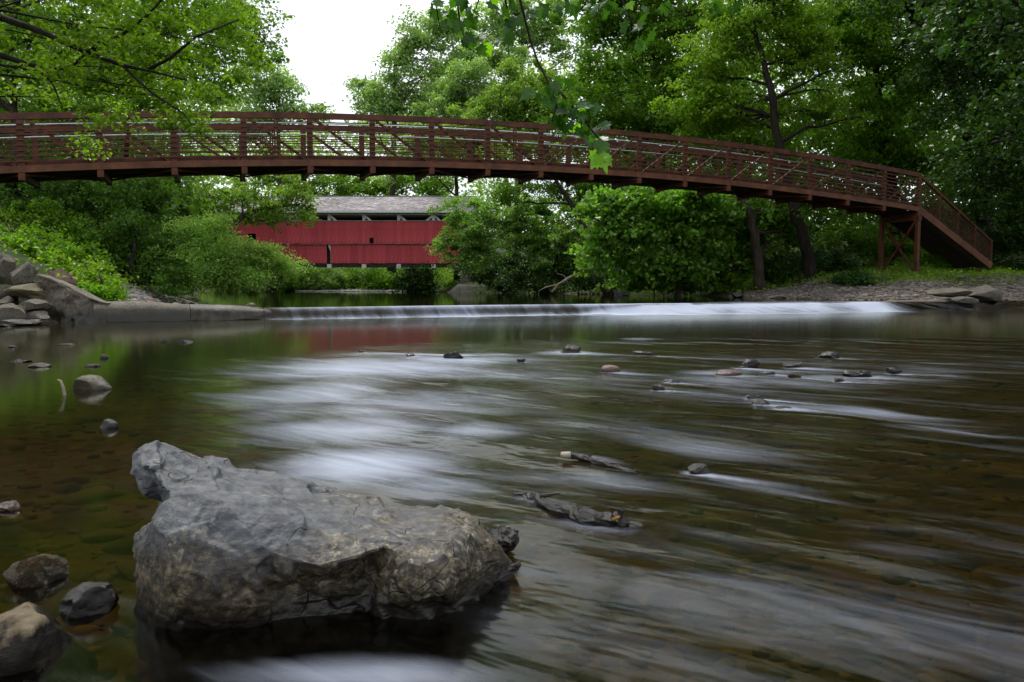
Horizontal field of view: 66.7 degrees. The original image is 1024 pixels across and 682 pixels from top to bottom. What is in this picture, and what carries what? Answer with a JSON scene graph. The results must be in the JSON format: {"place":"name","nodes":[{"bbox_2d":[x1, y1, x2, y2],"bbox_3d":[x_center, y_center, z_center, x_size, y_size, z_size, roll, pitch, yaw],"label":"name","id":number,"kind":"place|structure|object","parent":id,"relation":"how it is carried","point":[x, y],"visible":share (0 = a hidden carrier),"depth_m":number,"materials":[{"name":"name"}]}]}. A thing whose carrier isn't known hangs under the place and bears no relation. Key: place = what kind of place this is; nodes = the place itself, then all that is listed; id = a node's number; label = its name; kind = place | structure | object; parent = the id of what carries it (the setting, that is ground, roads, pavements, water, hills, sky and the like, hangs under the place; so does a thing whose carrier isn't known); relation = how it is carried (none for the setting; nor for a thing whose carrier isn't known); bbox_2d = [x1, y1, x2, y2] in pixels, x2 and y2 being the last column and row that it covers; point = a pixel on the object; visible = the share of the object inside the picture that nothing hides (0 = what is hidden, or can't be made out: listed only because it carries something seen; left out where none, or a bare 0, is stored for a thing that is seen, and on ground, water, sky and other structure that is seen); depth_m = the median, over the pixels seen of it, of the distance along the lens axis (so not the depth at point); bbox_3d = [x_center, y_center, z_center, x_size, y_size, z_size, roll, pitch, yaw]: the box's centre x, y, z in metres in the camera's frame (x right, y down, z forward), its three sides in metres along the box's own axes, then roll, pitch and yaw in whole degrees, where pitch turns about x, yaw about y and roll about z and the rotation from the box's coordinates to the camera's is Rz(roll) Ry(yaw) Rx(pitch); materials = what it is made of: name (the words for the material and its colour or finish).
{"place":"outdoors","nodes":[
{"label":"outdoors","id":0,"kind":"place"},
{"bbox_2d":[0,291,1023,681],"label":"river water","id":1,"kind":"structure","parent":0,"point":[848,529],"depth_m":3.31,"materials":[{"name":"liquid"}]},
{"bbox_2d":[0,500,19,510],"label":"stone","id":2,"kind":"object","parent":1,"relation":"on","point":[12,505],"visible":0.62,"depth_m":2.65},
{"bbox_2d":[0,303,27,319],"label":"rock","id":3,"kind":"object","parent":1,"relation":"on","point":[8,311],"visible":0.68,"depth_m":15.05,"materials":[{"name":"stone"}]},
{"bbox_2d":[0,319,42,326],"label":"rock","id":4,"kind":"object","parent":1,"relation":"on","point":[14,322],"visible":0.8,"depth_m":14.66,"materials":[{"name":"stone"}]},
{"bbox_2d":[3,554,68,587],"bbox_3d":[-1.241,0.606,2.030,0.148,0.110,0.140,0,4,0],"label":"stone","id":5,"kind":"object","parent":1,"relation":"on","point":[39,570],"visible":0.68,"depth_m":1.99,"materials":[{"name":"stone"}]},
{"bbox_2d":[0,602,71,675],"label":"stone","id":6,"kind":"object","parent":1,"relation":"in","point":[33,636],"visible":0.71,"depth_m":1.59,"materials":[{"name":"stone"}]},
{"bbox_2d":[26,310,49,319],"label":"rock","id":7,"kind":"object","parent":1,"relation":"on","point":[42,315],"visible":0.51,"depth_m":15.39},
{"bbox_2d":[17,305,27,313],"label":"rock","id":8,"kind":"object","parent":7,"relation":"on","point":[23,308],"visible":0.24,"depth_m":15.47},
{"bbox_2d":[19,298,52,311],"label":"rock","id":9,"kind":"object","parent":8,"relation":"on","point":[32,305],"visible":0.94,"depth_m":15.55,"materials":[{"name":"stone"}]},
{"bbox_2d":[18,297,27,302],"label":"rock","id":10,"kind":"object","parent":9,"relation":"on","point":[21,299],"visible":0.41,"depth_m":15.76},
{"bbox_2d":[3,283,46,299],"bbox_3d":[-9.915,-0.992,15.822,0.543,0.367,0.653,1,4,16],"label":"rock","id":11,"kind":"object","parent":10,"relation":"on","point":[32,291],"visible":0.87,"depth_m":15.74,"materials":[{"name":"stone"}]},
{"bbox_2d":[27,362,51,366],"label":"stone","id":12,"kind":"object","parent":1,"relation":"on","point":[41,364],"visible":0.72,"depth_m":7.31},
{"bbox_2d":[59,581,118,619],"bbox_3d":[-1.002,0.616,1.845,0.127,0.099,0.094,-3,5,-32],"label":"stone","id":13,"kind":"object","parent":1,"relation":"on","point":[85,599],"visible":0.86,"depth_m":1.81,"materials":[{"name":"stone"}]},
{"bbox_2d":[73,375,111,389],"bbox_3d":[-3.113,0.344,5.795,0.309,0.184,0.172,1,4,17],"label":"stone","id":14,"kind":"object","parent":1,"relation":"in","point":[90,382],"visible":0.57,"depth_m":5.72,"materials":[{"name":"stone"}]},
{"bbox_2d":[100,419,118,428],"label":"stone","id":15,"kind":"object","parent":1,"relation":"on","point":[108,423],"visible":0.63,"depth_m":4.17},
{"bbox_2d":[130,440,521,630],"bbox_3d":[-0.525,0.500,2.161,1.103,0.471,0.930,0,4,0],"label":"boulder","id":16,"kind":"object","parent":1,"relation":"in","point":[219,542],"visible":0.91,"depth_m":1.80,"materials":[{"name":"stone"}]},
{"bbox_2d":[489,525,518,552],"bbox_3d":[-0.025,0.572,2.245,0.094,0.082,0.106,0,4,0],"label":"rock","id":17,"kind":"object","parent":16,"relation":"on","point":[505,537],"visible":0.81,"depth_m":2.22,"materials":[{"name":"stone"}]},
{"bbox_2d":[443,352,462,358],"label":"stone","id":18,"kind":"object","parent":1,"relation":"on","point":[454,355],"visible":0.78,"depth_m":8.16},
{"bbox_2d":[541,270,583,292],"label":"fallen branch","id":19,"kind":"object","parent":1,"relation":"on","point":[558,285],"visible":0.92,"depth_m":41.83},
{"bbox_2d":[561,345,580,352],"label":"stone","id":20,"kind":"object","parent":1,"relation":"on","point":[571,349],"visible":0.79,"depth_m":8.89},
{"bbox_2d":[512,492,642,527],"bbox_3d":[0.170,0.557,2.606,0.145,0.097,0.585,-4,6,-44],"label":"driftwood log","id":21,"kind":"object","parent":1,"relation":"on","point":[582,515],"visible":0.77,"depth_m":2.48,"materials":[{"name":"wood"}]},
{"bbox_2d":[561,451,638,471],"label":"driftwood branch","id":22,"kind":"object","parent":1,"relation":"on","point":[579,457],"visible":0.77,"depth_m":3.31,"materials":[{"name":"wood"}]},
{"bbox_2d":[601,365,620,371],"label":"stone","id":23,"kind":"object","parent":1,"relation":"on","point":[609,368],"visible":0.77,"depth_m":6.85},
{"bbox_2d":[613,289,630,295],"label":"rock","id":24,"kind":"object","parent":1,"relation":"on","point":[616,292],"visible":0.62,"depth_m":40.24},
{"bbox_2d":[632,350,654,354],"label":"stone","id":25,"kind":"object","parent":1,"relation":"on","point":[643,352],"visible":1,"depth_m":8.64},
{"bbox_2d":[651,384,664,389],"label":"stone","id":26,"kind":"object","parent":1,"relation":"on","point":[658,387],"visible":0.95,"depth_m":5.68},
{"bbox_2d":[687,463,709,473],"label":"stone","id":27,"kind":"object","parent":1,"relation":"on","point":[697,468],"visible":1,"depth_m":3.18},
{"bbox_2d":[715,369,741,375],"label":"stone","id":28,"kind":"object","parent":1,"relation":"on","point":[726,372],"visible":0.75,"depth_m":6.60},
{"bbox_2d":[742,359,759,368],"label":"stone","id":29,"kind":"object","parent":1,"relation":"on","point":[752,363],"visible":0.78,"depth_m":7.26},
{"bbox_2d":[746,394,763,398],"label":"stone","id":30,"kind":"object","parent":1,"relation":"on","point":[753,396],"visible":0.76,"depth_m":5.20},
{"bbox_2d":[752,399,769,404],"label":"stone","id":31,"kind":"object","parent":1,"relation":"on","point":[760,402],"visible":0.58,"depth_m":4.90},
{"bbox_2d":[783,362,803,367],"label":"stone","id":32,"kind":"object","parent":1,"relation":"on","point":[793,365],"visible":1,"depth_m":7.35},
{"bbox_2d":[787,373,801,377],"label":"stone","id":33,"kind":"object","parent":1,"relation":"on","point":[794,375],"visible":0.82,"depth_m":6.43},
{"bbox_2d":[818,351,838,358],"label":"stone","id":34,"kind":"object","parent":1,"relation":"on","point":[831,354],"visible":0.96,"depth_m":8.31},
{"bbox_2d":[842,370,858,376],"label":"stone","id":35,"kind":"object","parent":1,"relation":"on","point":[846,373],"visible":1,"depth_m":6.58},
{"bbox_2d":[859,370,871,376],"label":"stone","id":36,"kind":"object","parent":1,"relation":"on","point":[863,373],"visible":0.99,"depth_m":6.54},
{"bbox_2d":[886,367,901,373],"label":"stone","id":37,"kind":"object","parent":1,"relation":"on","point":[891,370],"visible":1,"depth_m":6.86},
{"bbox_2d":[951,296,978,303],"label":"rock","id":38,"kind":"object","parent":1,"relation":"on","point":[961,300],"visible":1,"depth_m":25.05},
{"bbox_2d":[0,217,1023,322],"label":"ground","id":39,"kind":"structure","parent":0,"point":[21,257],"depth_m":31.01,"materials":[{"name":"soil"}]},
{"bbox_2d":[0,296,14,304],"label":"rock","id":40,"kind":"object","parent":39,"relation":"on","point":[6,299],"visible":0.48,"depth_m":15.70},
{"bbox_2d":[0,252,17,284],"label":"rock","id":41,"kind":"object","parent":39,"relation":"on","point":[8,265],"visible":0.77,"depth_m":16.43,"materials":[{"name":"stone"}]},
{"bbox_2d":[0,284,18,300],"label":"rock","id":42,"kind":"object","parent":39,"relation":"on","point":[3,294],"visible":0.3,"depth_m":15.89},
{"bbox_2d":[10,261,35,285],"bbox_3d":[-10.213,-1.347,16.279,0.469,0.635,0.496,-4,5,-41],"label":"rock","id":43,"kind":"object","parent":42,"relation":"on","point":[25,273],"visible":0.79,"depth_m":16.12,"materials":[{"name":"stone"}]},
{"bbox_2d":[0,221,68,263],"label":"shrub","id":44,"kind":"object","parent":39,"relation":"on","point":[36,230],"visible":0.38,"depth_m":19.64,"materials":[{"name":"green plant"}]},
{"bbox_2d":[0,196,95,231],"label":"shrub","id":45,"kind":"object","parent":39,"relation":"on","point":[35,209],"visible":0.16,"depth_m":23.63,"materials":[{"name":"green plant"}]},
{"bbox_2d":[8,226,111,267],"bbox_3d":[-11.840,-2.151,19.869,2.477,1.586,2.148,1,4,16],"label":"shrub","id":46,"kind":"object","parent":39,"relation":"on","point":[72,250],"visible":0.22,"depth_m":19.75,"materials":[{"name":"green plant"}]},
{"bbox_2d":[48,268,77,285],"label":"rock","id":47,"kind":"object","parent":39,"relation":"on","point":[69,278],"visible":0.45,"depth_m":17.06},
{"bbox_2d":[14,207,115,252],"bbox_3d":[-13.105,-3.203,22.775,2.881,1.431,2.019,-1,4,-12],"label":"shrub","id":48,"kind":"object","parent":39,"relation":"on","point":[68,225],"visible":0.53,"depth_m":22.41,"materials":[{"name":"green plant"}]},
{"bbox_2d":[36,274,108,322],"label":"wing wall","id":49,"kind":"structure","parent":39,"relation":"on","point":[70,303],"depth_m":16.05,"materials":[{"name":"concrete"}]},
{"bbox_2d":[52,252,132,291],"bbox_3d":[-10.372,-1.498,18.980,1.995,1.306,2.370,0,4,0],"label":"shrub","id":50,"kind":"object","parent":39,"relation":"on","point":[89,271],"visible":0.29,"depth_m":18.69,"materials":[{"name":"green plant"}]},
{"bbox_2d":[0,149,187,263],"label":"dark tree","id":51,"kind":"object","parent":39,"relation":"on","point":[83,200],"visible":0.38,"depth_m":27.69,"materials":[{"name":"green plant"}]},
{"bbox_2d":[78,271,132,300],"bbox_3d":[-9.687,-1.134,18.318,1.421,1.014,2.024,0,4,0],"label":"shrub","id":52,"kind":"object","parent":39,"relation":"on","point":[106,291],"visible":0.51,"depth_m":18.07,"materials":[{"name":"green plant"}]},
{"bbox_2d":[72,276,197,303],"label":"bank stones","id":53,"kind":"object","parent":39,"relation":"on","point":[139,295],"visible":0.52,"depth_m":21.54,"materials":[{"name":"stone"}]},
{"bbox_2d":[0,0,274,160],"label":"overhanging tree","id":54,"kind":"object","parent":39,"relation":"on","point":[54,70],"visible":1,"depth_m":12.86,"materials":[{"name":"green plant"}]},
{"bbox_2d":[78,206,197,302],"bbox_3d":[-11.042,-2.464,22.741,3.906,2.892,3.176,0,4,0],"label":"hollow bush","id":55,"kind":"object","parent":39,"relation":"on","point":[159,268],"visible":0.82,"depth_m":22.48,"materials":[{"name":"green plant"}]},
{"bbox_2d":[0,0,289,199],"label":"leafy tree","id":56,"kind":"object","parent":39,"relation":"on","point":[9,107],"visible":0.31,"depth_m":29.43,"materials":[{"name":"green plant"}]},
{"bbox_2d":[26,0,295,236],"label":"leafy tree","id":57,"kind":"object","parent":39,"relation":"on","point":[248,80],"visible":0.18,"depth_m":32.97,"materials":[{"name":"green plant"}]},
{"bbox_2d":[156,210,315,299],"bbox_3d":[-9.527,-2.904,26.637,5.717,3.144,3.652,-1,4,-17],"label":"pale willow","id":58,"kind":"object","parent":39,"relation":"on","point":[224,267],"visible":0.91,"depth_m":26.50,"materials":[{"name":"green plant"}]},
{"bbox_2d":[205,272,266,291],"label":"shrub","id":59,"kind":"object","parent":39,"relation":"on","point":[263,288],"visible":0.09,"depth_m":67.53,"materials":[{"name":"green plant"}]},
{"bbox_2d":[151,175,321,294],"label":"arching tree","id":60,"kind":"object","parent":39,"relation":"on","point":[270,210],"visible":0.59,"depth_m":44.42,"materials":[{"name":"green plant"}]},
{"bbox_2d":[191,47,335,194],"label":"tree","id":61,"kind":"object","parent":39,"relation":"on","point":[266,89],"visible":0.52,"depth_m":75.89,"materials":[{"name":"green plant"}]},
{"bbox_2d":[255,268,296,290],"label":"shrub","id":62,"kind":"object","parent":39,"relation":"on","point":[270,284],"visible":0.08,"depth_m":69.91,"materials":[{"name":"green plant"}]},
{"bbox_2d":[272,267,325,290],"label":"shrub","id":63,"kind":"object","parent":39,"relation":"on","point":[290,283],"visible":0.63,"depth_m":69.30,"materials":[{"name":"green plant"}]},
{"bbox_2d":[301,267,371,290],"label":"shrub","id":64,"kind":"object","parent":39,"relation":"on","point":[334,277],"visible":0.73,"depth_m":69.14,"materials":[{"name":"green plant"}]},
{"bbox_2d":[226,153,474,268],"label":"tree","id":65,"kind":"object","parent":39,"relation":"on","point":[342,185],"visible":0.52,"depth_m":80.28,"materials":[{"name":"green plant"}]},
{"bbox_2d":[341,267,392,288],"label":"shrub","id":66,"kind":"object","parent":39,"relation":"on","point":[376,272],"visible":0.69,"depth_m":69.18,"materials":[{"name":"green plant"}]},
{"bbox_2d":[296,288,439,291],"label":"gravel","id":67,"kind":"structure","parent":39,"relation":"on","point":[350,290],"depth_m":67.59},
{"bbox_2d":[375,270,401,289],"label":"shrub","id":68,"kind":"object","parent":39,"relation":"on","point":[383,282],"visible":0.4,"depth_m":68.18,"materials":[{"name":"green plant"}]},
{"bbox_2d":[391,261,442,291],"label":"shrub","id":69,"kind":"object","parent":39,"relation":"on","point":[422,280],"visible":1,"depth_m":58.60,"materials":[{"name":"green plant"}]},
{"bbox_2d":[342,4,492,274],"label":"tree","id":70,"kind":"object","parent":39,"relation":"on","point":[373,99],"visible":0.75,"depth_m":71.39,"materials":[{"name":"green plant"}]},
{"bbox_2d":[367,34,532,281],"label":"rounded tree","id":71,"kind":"object","parent":39,"relation":"on","point":[475,70],"visible":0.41,"depth_m":66.64,"materials":[{"name":"green plant"}]},
{"bbox_2d":[447,284,485,292],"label":"stone footing","id":72,"kind":"object","parent":39,"relation":"on","point":[460,288],"visible":0.5,"depth_m":57.60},
{"bbox_2d":[460,268,494,284],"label":"bridge abutment","id":73,"kind":"object","parent":39,"relation":"on","point":[464,280],"visible":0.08,"depth_m":59.70,"materials":[{"name":"grey stone"}]},
{"bbox_2d":[169,196,479,267],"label":"covered bridge","id":74,"kind":"structure","parent":73,"relation":"on","point":[373,231],"depth_m":59.59,"materials":[{"name":"red paint"}]},
{"bbox_2d":[0,111,992,274],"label":"footbridge","id":75,"kind":"object","parent":39,"relation":"on","point":[923,228],"visible":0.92,"depth_m":26.85,"materials":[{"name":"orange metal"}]},
{"bbox_2d":[425,57,577,272],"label":"yellow tree","id":76,"kind":"object","parent":39,"relation":"on","point":[514,109],"visible":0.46,"depth_m":62.01,"materials":[{"name":"green plant"}]},
{"bbox_2d":[2,20,1018,252],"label":"distant wood","id":77,"kind":"object","parent":39,"relation":"on","point":[479,184],"visible":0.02,"depth_m":94.55,"materials":[{"name":"green plant"}]},
{"bbox_2d":[0,0,1023,292],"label":"bank wood","id":78,"kind":"object","parent":39,"relation":"on","point":[820,216],"visible":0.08,"depth_m":45.37,"materials":[{"name":"green plant"}]},
{"bbox_2d":[0,202,1023,294],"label":"ground cover","id":79,"kind":"object","parent":39,"relation":"on","point":[449,283],"visible":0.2,"depth_m":34.94,"materials":[{"name":"green plant"}]},
{"bbox_2d":[423,184,610,293],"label":"leaning tree","id":80,"kind":"object","parent":39,"relation":"on","point":[515,224],"visible":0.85,"depth_m":47.23,"materials":[{"name":"green plant"}]},
{"bbox_2d":[93,298,951,321],"bbox_3d":[3.168,-0.791,21.400,25.975,0.816,1.017,-2,4,-22],"label":"weir","id":81,"kind":"object","parent":39,"relation":"on","point":[126,311],"visible":0.27,"depth_m":16.77,"materials":[{"name":"concrete"}]},
{"bbox_2d":[458,0,596,263],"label":"tree","id":82,"kind":"object","parent":39,"relation":"on","point":[546,31],"visible":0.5,"depth_m":77.53,"materials":[{"name":"green plant"}]},
{"bbox_2d":[452,246,604,293],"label":"dark thicket","id":83,"kind":"object","parent":39,"relation":"on","point":[520,277],"visible":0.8,"depth_m":49.80,"materials":[{"name":"green plant"}]},
{"bbox_2d":[475,72,651,294],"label":"leaning tree","id":84,"kind":"object","parent":39,"relation":"on","point":[502,194],"visible":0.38,"depth_m":42.85,"materials":[{"name":"green plant"}]},
{"bbox_2d":[427,0,741,173],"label":"sycamore tree","id":85,"kind":"object","parent":39,"relation":"on","point":[599,156],"visible":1,"depth_m":5.00,"materials":[{"name":"green plant"}]},
{"bbox_2d":[605,282,698,295],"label":"shrub","id":86,"kind":"object","parent":39,"relation":"on","point":[649,289],"visible":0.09,"depth_m":38.36,"materials":[{"name":"green plant"}]},
{"bbox_2d":[546,0,761,289],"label":"tall tree","id":87,"kind":"object","parent":39,"relation":"on","point":[659,49],"visible":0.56,"depth_m":44.13,"materials":[{"name":"green plant"}]},
{"bbox_2d":[563,184,784,295],"bbox_3d":[7.649,-4.620,36.243,11.010,5.841,5.280,-1,4,-7],"label":"broadleaf tree","id":88,"kind":"object","parent":39,"relation":"on","point":[697,220],"visible":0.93,"depth_m":34.89,"materials":[{"name":"green plant"}]},
{"bbox_2d":[683,257,752,294],"bbox_3d":[9.790,-3.135,37.608,3.702,1.893,2.818,0,4,0],"label":"shrub","id":89,"kind":"object","parent":39,"relation":"on","point":[738,274],"visible":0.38,"depth_m":37.35,"materials":[{"name":"green plant"}]},
{"bbox_2d":[664,128,814,290],"bbox_3d":[11.312,-6.312,38.042,7.466,8.012,5.435,0,4,0],"label":"tree","id":90,"kind":"object","parent":39,"relation":"on","point":[787,228],"visible":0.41,"depth_m":36.95,"materials":[{"name":"green plant"}]},
{"bbox_2d":[647,0,877,279],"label":"tall tree","id":91,"kind":"object","parent":39,"relation":"on","point":[797,52],"visible":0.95,"depth_m":36.67,"materials":[{"name":"green plant"}]},
{"bbox_2d":[752,249,803,282],"bbox_3d":[12.900,-3.631,37.833,2.582,1.755,2.218,-2,5,-26],"label":"shrub","id":92,"kind":"object","parent":39,"relation":"on","point":[782,266],"visible":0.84,"depth_m":37.34,"materials":[{"name":"green plant"}]},
{"bbox_2d":[795,244,860,275],"bbox_3d":[16.076,-3.883,39.865,3.562,2.082,2.655,0,4,0],"label":"shrub","id":93,"kind":"object","parent":39,"relation":"on","point":[827,262],"visible":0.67,"depth_m":39.41,"materials":[{"name":"green plant"}]},
{"bbox_2d":[811,213,885,259],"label":"shrub","id":94,"kind":"object","parent":39,"relation":"on","point":[860,237],"visible":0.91,"depth_m":41.51,"materials":[{"name":"green plant"}]},
{"bbox_2d":[828,267,878,286],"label":"shrub","id":95,"kind":"object","parent":39,"relation":"on","point":[855,277],"visible":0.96,"depth_m":32.23,"materials":[{"name":"green plant"}]},
{"bbox_2d":[727,273,1023,300],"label":"gravel bar","id":96,"kind":"object","parent":39,"relation":"on","point":[890,288],"visible":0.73,"depth_m":29.84,"materials":[{"name":"gravel"}]},
{"bbox_2d":[926,288,972,296],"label":"rock","id":97,"kind":"object","parent":96,"relation":"on","point":[949,292],"visible":0.97,"depth_m":25.57,"materials":[{"name":"stone"}]},
{"bbox_2d":[968,285,1003,300],"bbox_3d":[16.006,-1.524,26.328,1.115,0.740,0.813,2,4,23],"label":"rock","id":98,"kind":"object","parent":96,"relation":"on","point":[985,293],"visible":0.73,"depth_m":26.07,"materials":[{"name":"stone"}]},
{"bbox_2d":[745,264,1023,286],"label":"grass","id":99,"kind":"structure","parent":39,"relation":"on","point":[906,278],"depth_m":32.48,"materials":[{"name":"plant"}]},
{"bbox_2d":[789,0,993,267],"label":"tall tree","id":100,"kind":"object","parent":39,"relation":"on","point":[869,39],"visible":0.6,"depth_m":39.71,"materials":[{"name":"green plant"}]},
{"bbox_2d":[854,223,928,266],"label":"shrub","id":101,"kind":"object","parent":39,"relation":"on","point":[909,247],"visible":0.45,"depth_m":41.37,"materials":[{"name":"green plant"}]},
{"bbox_2d":[894,251,953,271],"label":"shrub","id":102,"kind":"object","parent":39,"relation":"on","point":[935,262],"visible":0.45,"depth_m":36.35,"materials":[{"name":"green plant"}]},
{"bbox_2d":[837,0,1023,263],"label":"dark tree","id":103,"kind":"object","parent":39,"relation":"on","point":[977,167],"visible":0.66,"depth_m":33.67,"materials":[{"name":"green plant"}]},
{"bbox_2d":[880,0,1023,172],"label":"tree","id":104,"kind":"object","parent":39,"relation":"on","point":[1000,14],"visible":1,"depth_m":16.18,"materials":[{"name":"green plant"}]},
{"bbox_2d":[923,120,1023,270],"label":"dark tree","id":105,"kind":"object","parent":39,"relation":"on","point":[1003,249],"visible":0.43,"depth_m":37.02,"materials":[{"name":"green plant"}]},
{"bbox_2d":[935,0,1023,61],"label":"dark tree","id":106,"kind":"object","parent":39,"relation":"on","point":[967,22],"visible":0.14,"depth_m":23.34,"materials":[{"name":"green plant"}]},
{"bbox_2d":[16,0,1017,232],"label":"sky","id":107,"kind":"structure","parent":0,"point":[338,36],"materials":[{"name":"white"}]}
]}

